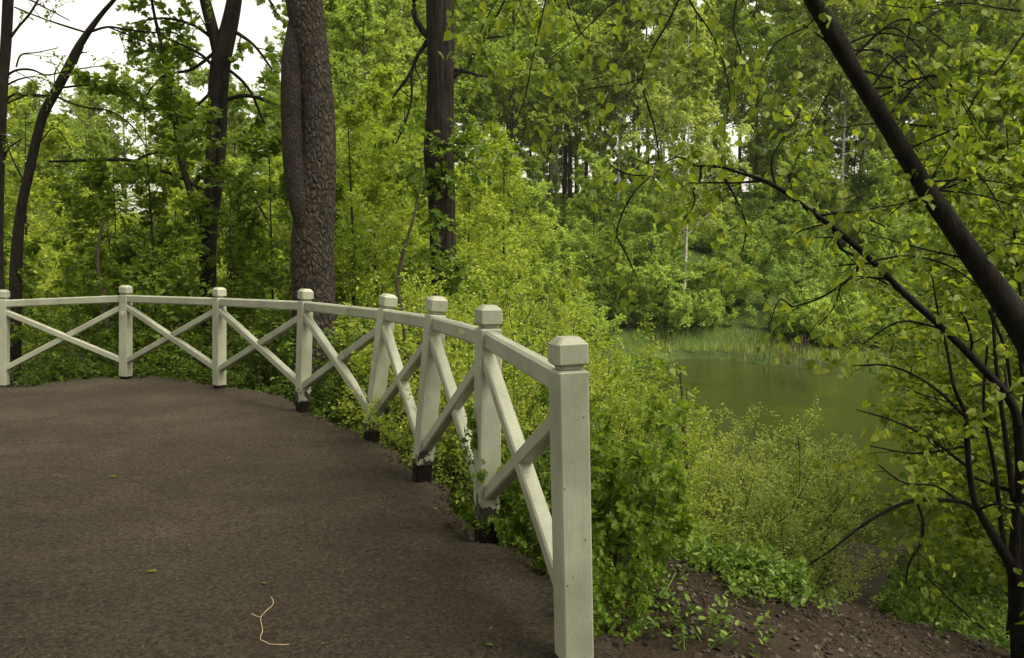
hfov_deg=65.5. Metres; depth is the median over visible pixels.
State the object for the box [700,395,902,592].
shrub
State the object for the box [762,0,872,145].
broadleaf tree
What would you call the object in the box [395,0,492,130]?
broadleaf tree
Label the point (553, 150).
broadleaf tree
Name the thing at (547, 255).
bush
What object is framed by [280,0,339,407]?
pine tree
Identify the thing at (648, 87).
broadleaf tree
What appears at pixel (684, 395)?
young shoot
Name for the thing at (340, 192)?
sapling
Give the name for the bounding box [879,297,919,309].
bush
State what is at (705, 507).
shrub
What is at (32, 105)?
broadleaf tree
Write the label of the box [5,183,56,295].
young tree
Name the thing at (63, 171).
young tree
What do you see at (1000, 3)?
birch tree
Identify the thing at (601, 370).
shrub
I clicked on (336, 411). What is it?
shrub
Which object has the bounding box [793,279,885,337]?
bush
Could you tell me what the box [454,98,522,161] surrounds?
broadleaf tree
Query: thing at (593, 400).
maple shrub
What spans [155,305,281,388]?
shrub
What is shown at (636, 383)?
shrub
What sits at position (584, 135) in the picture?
broadleaf tree
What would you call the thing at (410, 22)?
broadleaf tree
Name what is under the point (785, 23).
broadleaf tree
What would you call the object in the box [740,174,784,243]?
young tree
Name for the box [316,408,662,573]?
undergrowth
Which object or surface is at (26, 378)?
shrub
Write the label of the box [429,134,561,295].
young tree
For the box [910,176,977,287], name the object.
young tree
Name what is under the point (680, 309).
bush
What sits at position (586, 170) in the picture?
broadleaf tree
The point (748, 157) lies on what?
broadleaf tree
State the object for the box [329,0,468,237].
broadleaf tree
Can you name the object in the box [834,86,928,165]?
broadleaf tree
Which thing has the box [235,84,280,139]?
broadleaf tree
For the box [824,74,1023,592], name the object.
linden sapling
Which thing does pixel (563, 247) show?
bush
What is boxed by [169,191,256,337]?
young tree
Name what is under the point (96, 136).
broadleaf tree
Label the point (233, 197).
sapling
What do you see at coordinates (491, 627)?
terrace litter
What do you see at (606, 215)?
bush
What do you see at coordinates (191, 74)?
broadleaf tree
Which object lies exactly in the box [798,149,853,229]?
young tree
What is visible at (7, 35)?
dark tree
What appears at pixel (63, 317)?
sapling
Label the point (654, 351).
shrub
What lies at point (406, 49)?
broadleaf tree
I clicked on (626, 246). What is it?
bush
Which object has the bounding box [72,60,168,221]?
broadleaf tree
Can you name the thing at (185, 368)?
shrub
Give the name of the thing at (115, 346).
shrub
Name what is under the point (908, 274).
bush
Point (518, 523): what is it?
maple shrub
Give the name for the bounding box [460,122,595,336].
young tree
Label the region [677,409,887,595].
shrub
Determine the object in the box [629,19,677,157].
broadleaf tree
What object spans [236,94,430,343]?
young tree
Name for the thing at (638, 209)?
young tree
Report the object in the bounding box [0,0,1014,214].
sky
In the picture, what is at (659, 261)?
bush
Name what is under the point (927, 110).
broadleaf tree
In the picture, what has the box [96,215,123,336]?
young shoot
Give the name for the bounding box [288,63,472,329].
young tree
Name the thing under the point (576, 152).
broadleaf tree
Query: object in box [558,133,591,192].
young tree
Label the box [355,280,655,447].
shrub
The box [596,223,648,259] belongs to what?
bush
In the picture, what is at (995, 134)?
linden sapling
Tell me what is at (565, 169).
broadleaf tree
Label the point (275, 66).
broadleaf tree
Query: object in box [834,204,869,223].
bush
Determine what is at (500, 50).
broadleaf tree
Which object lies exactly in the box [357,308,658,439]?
shrub
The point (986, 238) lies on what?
linden sapling
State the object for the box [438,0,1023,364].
leaning linden
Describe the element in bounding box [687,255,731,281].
bush
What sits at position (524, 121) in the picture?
broadleaf tree
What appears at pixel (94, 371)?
shrub
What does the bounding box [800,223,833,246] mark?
bush
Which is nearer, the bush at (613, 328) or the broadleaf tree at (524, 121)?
the bush at (613, 328)
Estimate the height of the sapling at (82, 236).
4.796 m
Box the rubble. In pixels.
[1,376,629,657]
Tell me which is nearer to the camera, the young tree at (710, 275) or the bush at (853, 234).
the young tree at (710, 275)
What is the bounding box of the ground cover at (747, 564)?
[617,529,1009,657]
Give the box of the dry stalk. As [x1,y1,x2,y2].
[251,596,288,644]
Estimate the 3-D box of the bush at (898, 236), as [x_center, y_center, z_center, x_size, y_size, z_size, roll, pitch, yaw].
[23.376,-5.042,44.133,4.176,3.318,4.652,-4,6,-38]
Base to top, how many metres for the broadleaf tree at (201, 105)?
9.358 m
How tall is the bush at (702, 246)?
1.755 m
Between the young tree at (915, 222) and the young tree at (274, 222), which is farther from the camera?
the young tree at (915, 222)
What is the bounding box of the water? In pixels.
[598,359,1009,545]
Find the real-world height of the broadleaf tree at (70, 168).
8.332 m
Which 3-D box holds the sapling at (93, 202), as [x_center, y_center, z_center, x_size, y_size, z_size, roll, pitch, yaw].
[-6.161,-0.469,12.162,2.496,4.659,2.063,-1,5,-7]
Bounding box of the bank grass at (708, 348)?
[590,319,963,375]
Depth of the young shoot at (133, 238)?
11.12 m
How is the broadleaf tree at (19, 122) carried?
on the ground at (780, 641)
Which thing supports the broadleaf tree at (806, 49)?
on the ground at (780, 641)
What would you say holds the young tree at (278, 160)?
on the ground at (780, 641)
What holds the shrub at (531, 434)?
on the ground at (780, 641)
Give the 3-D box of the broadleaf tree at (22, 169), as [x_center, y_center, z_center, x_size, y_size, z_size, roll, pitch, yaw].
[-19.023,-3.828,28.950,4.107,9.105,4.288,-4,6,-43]
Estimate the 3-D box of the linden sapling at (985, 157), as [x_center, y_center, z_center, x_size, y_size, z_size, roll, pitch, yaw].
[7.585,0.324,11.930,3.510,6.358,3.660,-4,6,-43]
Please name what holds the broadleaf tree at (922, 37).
on the ground at (780, 641)
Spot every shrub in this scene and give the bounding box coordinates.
[10,295,152,386]
[10,346,80,386]
[15,341,159,386]
[33,276,238,383]
[70,333,195,380]
[132,335,230,387]
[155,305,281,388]
[179,346,275,393]
[182,296,350,398]
[199,294,372,399]
[207,362,289,395]
[255,369,349,423]
[266,286,463,424]
[276,302,422,425]
[310,380,363,430]
[322,297,420,415]
[328,248,644,521]
[336,259,599,456]
[346,319,471,441]
[349,272,677,480]
[353,368,467,455]
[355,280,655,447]
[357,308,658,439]
[357,342,547,460]
[364,313,706,532]
[383,399,456,479]
[388,268,686,438]
[391,246,595,378]
[433,375,549,511]
[442,433,551,522]
[455,405,550,554]
[465,415,613,511]
[469,452,551,556]
[470,381,706,540]
[474,477,662,596]
[505,340,716,539]
[510,418,671,555]
[532,360,741,547]
[534,384,619,585]
[536,333,700,462]
[542,394,703,619]
[589,395,685,579]
[591,430,716,541]
[592,530,664,646]
[619,398,861,602]
[619,416,739,541]
[628,399,723,494]
[647,435,774,544]
[662,458,775,554]
[668,496,728,543]
[669,401,868,545]
[672,428,719,535]
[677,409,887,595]
[689,469,889,607]
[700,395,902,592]
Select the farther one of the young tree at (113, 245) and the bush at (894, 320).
the bush at (894, 320)
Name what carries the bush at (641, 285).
on the ground at (780, 641)
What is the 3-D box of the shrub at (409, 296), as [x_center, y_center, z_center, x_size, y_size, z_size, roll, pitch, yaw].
[-0.501,0.637,8.241,2.570,2.714,2.432,-1,5,-8]
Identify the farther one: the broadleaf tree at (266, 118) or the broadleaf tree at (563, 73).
the broadleaf tree at (563, 73)
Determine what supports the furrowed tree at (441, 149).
on the ground at (780, 641)
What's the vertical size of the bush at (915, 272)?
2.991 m
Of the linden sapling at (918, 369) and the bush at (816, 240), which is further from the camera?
the bush at (816, 240)
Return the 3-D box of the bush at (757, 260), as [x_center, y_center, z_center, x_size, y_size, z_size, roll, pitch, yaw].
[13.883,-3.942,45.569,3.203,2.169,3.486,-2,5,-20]
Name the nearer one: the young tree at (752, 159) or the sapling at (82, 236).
the sapling at (82, 236)
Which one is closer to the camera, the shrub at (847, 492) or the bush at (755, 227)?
the shrub at (847, 492)
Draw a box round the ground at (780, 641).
[6,191,1022,657]
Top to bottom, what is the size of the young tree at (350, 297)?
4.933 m
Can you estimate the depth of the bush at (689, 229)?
53.02 m
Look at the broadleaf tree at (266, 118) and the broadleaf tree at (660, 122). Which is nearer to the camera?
the broadleaf tree at (266, 118)
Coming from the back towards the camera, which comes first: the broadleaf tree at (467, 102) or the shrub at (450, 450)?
the broadleaf tree at (467, 102)
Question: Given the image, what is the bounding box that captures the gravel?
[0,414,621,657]
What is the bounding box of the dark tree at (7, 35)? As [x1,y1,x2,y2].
[0,0,77,385]
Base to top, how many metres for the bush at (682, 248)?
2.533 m
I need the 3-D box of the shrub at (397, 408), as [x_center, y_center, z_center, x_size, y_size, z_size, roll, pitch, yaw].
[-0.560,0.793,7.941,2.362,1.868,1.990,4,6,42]
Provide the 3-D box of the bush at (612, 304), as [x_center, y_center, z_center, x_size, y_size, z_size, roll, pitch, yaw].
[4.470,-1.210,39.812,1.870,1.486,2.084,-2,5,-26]
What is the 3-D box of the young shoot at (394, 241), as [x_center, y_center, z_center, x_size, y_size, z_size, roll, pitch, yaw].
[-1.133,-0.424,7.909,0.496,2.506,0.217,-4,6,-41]
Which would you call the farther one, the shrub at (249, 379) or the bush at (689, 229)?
the bush at (689, 229)
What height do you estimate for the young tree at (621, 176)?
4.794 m
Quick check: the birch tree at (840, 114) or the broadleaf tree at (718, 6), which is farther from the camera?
the broadleaf tree at (718, 6)
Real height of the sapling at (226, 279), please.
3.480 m
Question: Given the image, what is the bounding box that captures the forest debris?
[629,561,1005,657]
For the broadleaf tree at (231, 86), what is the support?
on the ground at (780, 641)
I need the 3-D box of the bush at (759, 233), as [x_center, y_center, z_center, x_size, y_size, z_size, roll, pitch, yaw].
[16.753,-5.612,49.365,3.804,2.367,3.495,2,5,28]
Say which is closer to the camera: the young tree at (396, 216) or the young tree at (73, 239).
the young tree at (396, 216)
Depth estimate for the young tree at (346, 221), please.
25.95 m
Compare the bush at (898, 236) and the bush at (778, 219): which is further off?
the bush at (778, 219)
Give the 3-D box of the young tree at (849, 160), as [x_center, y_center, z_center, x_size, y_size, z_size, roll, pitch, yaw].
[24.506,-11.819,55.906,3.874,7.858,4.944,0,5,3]
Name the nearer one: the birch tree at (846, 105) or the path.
the path
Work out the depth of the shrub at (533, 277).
10.78 m
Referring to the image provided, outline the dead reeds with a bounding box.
[753,333,808,365]
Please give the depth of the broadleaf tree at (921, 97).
55.53 m
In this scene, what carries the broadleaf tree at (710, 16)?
on the ground at (780, 641)
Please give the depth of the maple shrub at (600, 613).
3.11 m
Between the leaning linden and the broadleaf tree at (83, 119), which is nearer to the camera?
the leaning linden
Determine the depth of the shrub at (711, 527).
7.56 m
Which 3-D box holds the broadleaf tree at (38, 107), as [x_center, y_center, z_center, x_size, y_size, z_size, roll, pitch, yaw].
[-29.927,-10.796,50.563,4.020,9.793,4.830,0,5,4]
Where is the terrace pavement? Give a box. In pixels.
[0,376,636,657]
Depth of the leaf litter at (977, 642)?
4.06 m
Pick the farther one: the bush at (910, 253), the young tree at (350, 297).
the bush at (910, 253)
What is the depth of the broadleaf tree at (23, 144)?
43.47 m
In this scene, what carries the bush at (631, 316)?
on the ground at (780, 641)
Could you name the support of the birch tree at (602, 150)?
on the ground at (780, 641)
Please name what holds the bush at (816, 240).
on the ground at (780, 641)
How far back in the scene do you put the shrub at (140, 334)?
10.76 m
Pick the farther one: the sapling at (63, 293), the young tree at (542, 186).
the young tree at (542, 186)
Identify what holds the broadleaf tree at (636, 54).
on the ground at (780, 641)
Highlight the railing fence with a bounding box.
[0,285,593,657]
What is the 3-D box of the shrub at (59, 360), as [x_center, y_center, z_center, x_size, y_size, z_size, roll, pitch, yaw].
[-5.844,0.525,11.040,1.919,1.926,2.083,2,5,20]
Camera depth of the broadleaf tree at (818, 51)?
55.06 m
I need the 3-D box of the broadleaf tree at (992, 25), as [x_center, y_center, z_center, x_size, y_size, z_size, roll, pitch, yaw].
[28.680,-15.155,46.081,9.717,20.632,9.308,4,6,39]
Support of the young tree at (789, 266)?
on the ground at (780, 641)
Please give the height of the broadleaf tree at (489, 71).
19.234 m
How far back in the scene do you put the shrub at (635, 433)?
5.90 m
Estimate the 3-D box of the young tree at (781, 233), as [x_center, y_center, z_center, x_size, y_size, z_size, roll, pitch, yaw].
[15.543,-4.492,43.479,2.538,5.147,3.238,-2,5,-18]
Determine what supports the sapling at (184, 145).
on the ground at (780, 641)
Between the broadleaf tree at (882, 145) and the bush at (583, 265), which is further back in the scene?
the broadleaf tree at (882, 145)
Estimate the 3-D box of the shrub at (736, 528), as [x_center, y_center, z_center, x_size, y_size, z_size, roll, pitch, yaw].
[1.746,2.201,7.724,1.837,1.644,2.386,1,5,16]
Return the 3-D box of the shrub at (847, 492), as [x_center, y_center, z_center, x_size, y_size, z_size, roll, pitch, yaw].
[2.258,1.922,8.644,3.402,2.409,2.886,0,5,-1]
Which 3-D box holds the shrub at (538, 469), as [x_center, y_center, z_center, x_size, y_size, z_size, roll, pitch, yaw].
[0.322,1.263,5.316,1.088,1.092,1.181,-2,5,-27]
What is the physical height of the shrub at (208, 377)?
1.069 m
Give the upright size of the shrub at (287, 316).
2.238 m
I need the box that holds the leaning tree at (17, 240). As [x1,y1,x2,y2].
[6,0,172,380]
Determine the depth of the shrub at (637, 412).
6.89 m
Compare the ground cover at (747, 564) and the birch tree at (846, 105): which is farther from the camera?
the birch tree at (846, 105)
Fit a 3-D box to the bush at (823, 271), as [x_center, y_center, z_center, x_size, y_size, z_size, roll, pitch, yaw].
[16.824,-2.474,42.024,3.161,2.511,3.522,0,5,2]
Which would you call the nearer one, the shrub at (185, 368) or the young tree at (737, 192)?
the shrub at (185, 368)
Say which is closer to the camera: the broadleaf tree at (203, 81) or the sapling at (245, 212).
the sapling at (245, 212)
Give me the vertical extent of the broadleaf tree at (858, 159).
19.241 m
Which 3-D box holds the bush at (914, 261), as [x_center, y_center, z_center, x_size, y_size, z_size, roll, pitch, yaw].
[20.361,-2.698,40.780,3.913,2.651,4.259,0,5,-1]
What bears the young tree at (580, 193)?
on the ground at (780, 641)
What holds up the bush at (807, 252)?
on the ground at (780, 641)
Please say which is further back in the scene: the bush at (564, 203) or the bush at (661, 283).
the bush at (564, 203)
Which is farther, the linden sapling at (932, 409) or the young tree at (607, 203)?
the young tree at (607, 203)
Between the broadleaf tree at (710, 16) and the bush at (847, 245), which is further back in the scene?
the broadleaf tree at (710, 16)
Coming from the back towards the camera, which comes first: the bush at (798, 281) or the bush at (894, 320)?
the bush at (798, 281)
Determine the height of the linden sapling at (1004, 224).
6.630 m
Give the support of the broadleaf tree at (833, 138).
on the ground at (780, 641)
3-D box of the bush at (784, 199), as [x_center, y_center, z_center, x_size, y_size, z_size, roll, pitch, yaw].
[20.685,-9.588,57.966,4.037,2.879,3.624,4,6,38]
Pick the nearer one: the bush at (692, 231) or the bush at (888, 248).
the bush at (888, 248)
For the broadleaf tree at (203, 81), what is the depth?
41.53 m
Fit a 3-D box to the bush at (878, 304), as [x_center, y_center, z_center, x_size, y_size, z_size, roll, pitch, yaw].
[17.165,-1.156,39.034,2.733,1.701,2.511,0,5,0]
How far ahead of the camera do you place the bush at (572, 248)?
46.77 m
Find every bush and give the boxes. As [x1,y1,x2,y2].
[498,229,556,271]
[507,289,598,349]
[527,191,571,210]
[537,256,635,317]
[541,241,570,266]
[547,301,625,349]
[548,204,570,231]
[559,216,623,263]
[560,255,595,281]
[574,201,626,227]
[584,230,635,267]
[585,264,672,319]
[589,290,618,319]
[590,252,648,294]
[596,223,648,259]
[604,189,647,230]
[607,294,658,328]
[633,230,696,262]
[635,243,683,271]
[638,273,679,296]
[646,284,722,333]
[652,258,695,283]
[672,257,743,298]
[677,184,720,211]
[682,223,702,237]
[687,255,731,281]
[688,218,712,233]
[688,225,717,251]
[693,194,745,226]
[697,226,731,251]
[704,302,740,326]
[705,262,779,310]
[708,226,771,267]
[712,214,764,237]
[721,196,768,219]
[721,245,749,265]
[725,215,789,251]
[726,243,779,276]
[740,232,775,255]
[743,263,765,281]
[745,291,821,341]
[755,219,807,256]
[759,207,799,224]
[771,196,809,204]
[775,234,825,262]
[777,261,825,294]
[784,270,865,317]
[788,181,860,216]
[791,313,836,339]
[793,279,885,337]
[799,287,897,349]
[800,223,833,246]
[805,233,829,251]
[805,261,860,290]
[817,239,883,280]
[819,216,872,247]
[823,195,869,217]
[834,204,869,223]
[837,168,869,208]
[842,243,888,267]
[847,292,887,313]
[849,305,929,353]
[854,178,912,209]
[857,167,902,191]
[857,230,895,256]
[861,305,930,347]
[873,253,935,297]
[879,246,934,273]
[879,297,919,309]
[886,203,936,240]
[889,214,950,260]
[892,258,949,307]
[897,257,996,278]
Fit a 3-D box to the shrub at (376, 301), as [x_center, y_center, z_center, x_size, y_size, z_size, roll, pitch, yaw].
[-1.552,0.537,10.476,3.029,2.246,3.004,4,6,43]
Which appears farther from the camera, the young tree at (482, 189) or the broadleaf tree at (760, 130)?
the broadleaf tree at (760, 130)
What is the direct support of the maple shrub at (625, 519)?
on the ground at (780, 641)
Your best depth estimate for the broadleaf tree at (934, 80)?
65.59 m
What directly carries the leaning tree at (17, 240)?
on the ground at (780, 641)
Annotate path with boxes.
[815,542,913,612]
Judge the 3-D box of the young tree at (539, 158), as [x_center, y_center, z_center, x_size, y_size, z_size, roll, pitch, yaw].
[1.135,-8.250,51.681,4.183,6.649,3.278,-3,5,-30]
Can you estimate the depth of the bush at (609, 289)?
41.91 m
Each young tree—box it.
[4,88,98,361]
[4,161,69,385]
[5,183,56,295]
[7,136,112,315]
[31,188,140,365]
[39,166,130,313]
[55,210,151,344]
[90,211,139,322]
[119,162,243,354]
[129,160,222,346]
[164,154,283,361]
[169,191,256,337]
[221,152,346,322]
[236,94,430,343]
[252,196,345,299]
[264,151,390,295]
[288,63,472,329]
[289,254,368,337]
[334,75,472,350]
[339,141,465,335]
[357,149,466,294]
[378,166,544,324]
[400,120,553,348]
[401,207,502,335]
[418,197,499,306]
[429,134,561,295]
[456,158,547,288]
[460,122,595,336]
[495,176,546,272]
[507,178,592,329]
[517,150,561,228]
[527,179,558,229]
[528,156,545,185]
[532,151,567,213]
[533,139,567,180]
[552,143,573,190]
[556,145,637,283]
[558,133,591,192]
[559,187,599,243]
[577,154,617,224]
[607,148,657,251]
[608,163,705,322]
[610,161,630,202]
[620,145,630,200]
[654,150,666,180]
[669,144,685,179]
[686,220,750,311]
[704,140,733,201]
[715,160,743,207]
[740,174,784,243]
[741,132,778,196]
[741,140,763,186]
[747,150,783,200]
[748,107,810,210]
[758,158,807,208]
[762,200,815,284]
[766,199,844,298]
[773,122,842,229]
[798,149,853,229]
[826,108,881,200]
[838,210,910,296]
[847,148,916,257]
[868,96,921,183]
[869,133,925,209]
[900,117,946,203]
[900,128,1010,260]
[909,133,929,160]
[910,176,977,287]
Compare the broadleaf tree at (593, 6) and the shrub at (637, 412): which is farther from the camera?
the broadleaf tree at (593, 6)
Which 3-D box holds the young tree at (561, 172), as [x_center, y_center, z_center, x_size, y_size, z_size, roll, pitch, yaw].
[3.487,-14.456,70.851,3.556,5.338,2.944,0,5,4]
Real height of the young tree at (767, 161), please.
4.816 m
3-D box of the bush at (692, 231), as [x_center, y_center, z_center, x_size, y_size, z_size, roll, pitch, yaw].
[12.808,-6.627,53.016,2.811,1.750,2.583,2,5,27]
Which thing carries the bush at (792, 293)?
on the ground at (780, 641)
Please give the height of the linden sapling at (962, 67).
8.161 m
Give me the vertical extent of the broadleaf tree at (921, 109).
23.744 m
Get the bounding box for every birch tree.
[509,0,601,205]
[573,0,673,208]
[606,0,726,235]
[647,0,754,290]
[786,0,909,222]
[829,0,932,145]
[953,0,1023,140]
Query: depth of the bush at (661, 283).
41.70 m
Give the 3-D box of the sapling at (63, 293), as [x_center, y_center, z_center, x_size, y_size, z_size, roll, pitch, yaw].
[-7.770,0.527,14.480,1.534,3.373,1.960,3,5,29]
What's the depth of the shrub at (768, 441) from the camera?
10.53 m
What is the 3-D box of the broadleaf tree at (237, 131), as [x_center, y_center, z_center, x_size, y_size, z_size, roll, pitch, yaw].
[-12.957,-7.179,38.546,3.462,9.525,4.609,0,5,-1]
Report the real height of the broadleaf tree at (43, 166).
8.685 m
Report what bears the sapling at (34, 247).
on the ground at (780, 641)
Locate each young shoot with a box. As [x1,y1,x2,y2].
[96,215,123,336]
[123,225,143,321]
[378,158,422,382]
[645,337,695,468]
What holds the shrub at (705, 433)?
on the ground at (780, 641)
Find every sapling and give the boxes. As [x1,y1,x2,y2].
[4,230,89,386]
[4,244,88,386]
[10,143,195,373]
[22,290,87,385]
[27,173,188,373]
[37,274,113,384]
[38,62,281,383]
[99,215,228,377]
[133,164,342,361]
[160,127,361,362]
[182,169,291,363]
[192,274,246,358]
[240,252,348,361]
[261,164,411,395]
[277,221,370,325]
[277,261,364,331]
[816,32,1023,479]
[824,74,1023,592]
[854,140,1023,565]
[860,152,1023,562]
[863,139,1023,514]
[877,197,1023,639]
[890,41,1023,601]
[893,57,1023,598]
[911,39,1023,383]
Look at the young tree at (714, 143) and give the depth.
61.10 m
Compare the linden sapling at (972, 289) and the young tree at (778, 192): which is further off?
the young tree at (778, 192)
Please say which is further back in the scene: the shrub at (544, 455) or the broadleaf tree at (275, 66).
the broadleaf tree at (275, 66)
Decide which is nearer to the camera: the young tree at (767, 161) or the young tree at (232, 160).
the young tree at (232, 160)
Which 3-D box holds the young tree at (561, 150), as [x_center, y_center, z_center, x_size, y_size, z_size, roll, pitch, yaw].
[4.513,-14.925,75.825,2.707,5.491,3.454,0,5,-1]
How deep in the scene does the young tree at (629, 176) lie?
64.11 m
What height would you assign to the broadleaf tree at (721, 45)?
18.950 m
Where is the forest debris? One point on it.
(801, 620)
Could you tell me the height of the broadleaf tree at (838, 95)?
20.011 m
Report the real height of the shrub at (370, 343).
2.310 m
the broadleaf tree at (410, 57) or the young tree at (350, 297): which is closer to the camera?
the young tree at (350, 297)
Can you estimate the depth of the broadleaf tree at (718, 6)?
77.72 m
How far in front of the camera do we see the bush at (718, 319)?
38.45 m
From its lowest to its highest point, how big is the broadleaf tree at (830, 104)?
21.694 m
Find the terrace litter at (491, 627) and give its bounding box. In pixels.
[3,378,550,657]
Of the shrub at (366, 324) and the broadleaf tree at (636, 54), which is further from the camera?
the broadleaf tree at (636, 54)
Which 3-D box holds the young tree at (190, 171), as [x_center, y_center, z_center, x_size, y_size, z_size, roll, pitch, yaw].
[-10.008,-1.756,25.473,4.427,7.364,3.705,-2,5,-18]
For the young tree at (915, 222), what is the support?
on the ground at (780, 641)
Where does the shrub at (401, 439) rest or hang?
on the ground at (780, 641)
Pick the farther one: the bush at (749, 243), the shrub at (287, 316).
the bush at (749, 243)
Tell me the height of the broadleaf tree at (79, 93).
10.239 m
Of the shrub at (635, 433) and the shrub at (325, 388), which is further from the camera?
the shrub at (325, 388)
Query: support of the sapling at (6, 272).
on the ground at (780, 641)
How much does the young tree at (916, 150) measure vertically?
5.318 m
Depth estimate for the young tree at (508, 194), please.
36.88 m
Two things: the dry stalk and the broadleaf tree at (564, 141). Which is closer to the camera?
the dry stalk
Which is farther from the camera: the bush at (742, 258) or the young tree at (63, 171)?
the bush at (742, 258)
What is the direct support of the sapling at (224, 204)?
on the ground at (780, 641)
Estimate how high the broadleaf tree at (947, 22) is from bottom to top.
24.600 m
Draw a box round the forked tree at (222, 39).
[49,0,287,380]
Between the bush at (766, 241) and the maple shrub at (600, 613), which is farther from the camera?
the bush at (766, 241)
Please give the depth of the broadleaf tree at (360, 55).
32.42 m
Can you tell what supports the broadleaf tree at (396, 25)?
on the ground at (780, 641)
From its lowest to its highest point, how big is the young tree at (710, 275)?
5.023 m
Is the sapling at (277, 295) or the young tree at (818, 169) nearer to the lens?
the sapling at (277, 295)
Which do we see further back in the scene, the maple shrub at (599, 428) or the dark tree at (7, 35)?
the dark tree at (7, 35)
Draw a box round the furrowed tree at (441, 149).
[367,0,547,349]
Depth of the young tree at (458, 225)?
17.40 m
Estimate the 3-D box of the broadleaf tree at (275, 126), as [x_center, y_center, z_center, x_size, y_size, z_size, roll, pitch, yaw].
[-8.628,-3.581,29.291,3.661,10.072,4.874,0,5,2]
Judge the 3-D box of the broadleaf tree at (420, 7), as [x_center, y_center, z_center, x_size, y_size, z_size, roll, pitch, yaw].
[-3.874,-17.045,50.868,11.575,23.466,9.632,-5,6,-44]
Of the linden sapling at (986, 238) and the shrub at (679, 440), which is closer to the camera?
the linden sapling at (986, 238)
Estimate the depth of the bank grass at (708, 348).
34.79 m
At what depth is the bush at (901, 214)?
47.88 m
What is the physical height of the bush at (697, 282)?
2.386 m
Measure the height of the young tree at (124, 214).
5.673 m
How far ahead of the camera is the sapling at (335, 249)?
14.95 m
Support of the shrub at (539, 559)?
on the ground at (780, 641)
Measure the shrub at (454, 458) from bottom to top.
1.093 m
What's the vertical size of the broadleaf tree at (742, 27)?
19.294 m
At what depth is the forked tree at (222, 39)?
12.69 m
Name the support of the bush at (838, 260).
on the ground at (780, 641)
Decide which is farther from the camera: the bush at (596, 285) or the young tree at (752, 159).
the young tree at (752, 159)
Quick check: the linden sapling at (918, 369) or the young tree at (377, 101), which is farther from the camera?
the young tree at (377, 101)
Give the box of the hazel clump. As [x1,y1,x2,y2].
[589,103,1023,657]
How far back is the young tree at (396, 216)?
21.30 m
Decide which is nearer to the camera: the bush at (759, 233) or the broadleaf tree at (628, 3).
the bush at (759, 233)
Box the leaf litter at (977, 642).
[600,553,1009,657]
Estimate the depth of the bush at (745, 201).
55.12 m
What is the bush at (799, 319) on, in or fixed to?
on the ground at (780, 641)
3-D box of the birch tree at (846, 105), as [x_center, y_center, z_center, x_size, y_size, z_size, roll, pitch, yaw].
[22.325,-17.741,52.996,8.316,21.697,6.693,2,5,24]
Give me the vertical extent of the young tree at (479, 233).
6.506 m
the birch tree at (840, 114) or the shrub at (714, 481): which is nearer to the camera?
the shrub at (714, 481)
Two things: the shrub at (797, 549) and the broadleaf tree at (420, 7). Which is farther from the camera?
the broadleaf tree at (420, 7)
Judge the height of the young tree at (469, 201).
7.730 m
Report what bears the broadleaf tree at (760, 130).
on the ground at (780, 641)
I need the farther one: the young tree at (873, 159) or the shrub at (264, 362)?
the young tree at (873, 159)
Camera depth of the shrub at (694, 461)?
7.37 m
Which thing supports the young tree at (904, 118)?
on the ground at (780, 641)
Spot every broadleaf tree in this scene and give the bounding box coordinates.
[5,111,128,315]
[5,130,48,246]
[6,76,58,282]
[6,80,76,266]
[9,80,76,230]
[12,113,82,237]
[14,115,51,231]
[51,121,135,229]
[55,67,152,214]
[57,72,120,184]
[58,91,96,148]
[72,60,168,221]
[113,84,235,256]
[137,81,198,216]
[142,36,238,169]
[176,67,255,174]
[198,82,262,232]
[224,102,280,236]
[226,74,255,172]
[235,0,405,271]
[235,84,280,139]
[238,3,349,172]
[244,93,287,262]
[251,36,281,137]
[267,0,477,236]
[272,3,426,158]
[325,0,483,144]
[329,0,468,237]
[331,6,426,88]
[335,0,425,104]
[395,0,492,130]
[397,0,539,124]
[453,0,616,210]
[454,0,509,174]
[454,0,551,155]
[454,0,606,145]
[454,7,525,142]
[454,9,534,125]
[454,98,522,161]
[465,0,628,228]
[465,1,537,133]
[480,0,617,207]
[509,6,593,192]
[516,13,563,160]
[517,123,563,173]
[521,1,616,207]
[532,3,645,195]
[558,0,683,231]
[560,110,636,170]
[572,71,644,192]
[581,1,726,182]
[582,11,630,127]
[597,4,724,191]
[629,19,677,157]
[660,0,759,173]
[679,0,789,164]
[693,0,774,146]
[700,0,806,215]
[715,0,819,192]
[723,6,840,175]
[726,59,804,175]
[742,116,778,191]
[744,0,893,208]
[761,1,892,158]
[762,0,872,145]
[769,0,857,141]
[782,60,878,172]
[819,0,922,183]
[833,141,885,179]
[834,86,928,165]
[836,3,945,139]
[853,0,971,175]
[870,0,1023,145]
[874,0,956,147]
[881,1,1022,110]
[882,6,970,145]
[905,45,952,163]
[929,0,1023,190]
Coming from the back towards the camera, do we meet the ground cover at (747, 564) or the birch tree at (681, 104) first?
the birch tree at (681, 104)
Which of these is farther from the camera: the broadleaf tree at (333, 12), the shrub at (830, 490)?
the broadleaf tree at (333, 12)
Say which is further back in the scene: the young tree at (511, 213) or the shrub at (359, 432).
the young tree at (511, 213)
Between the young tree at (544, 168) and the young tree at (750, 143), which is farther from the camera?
the young tree at (750, 143)

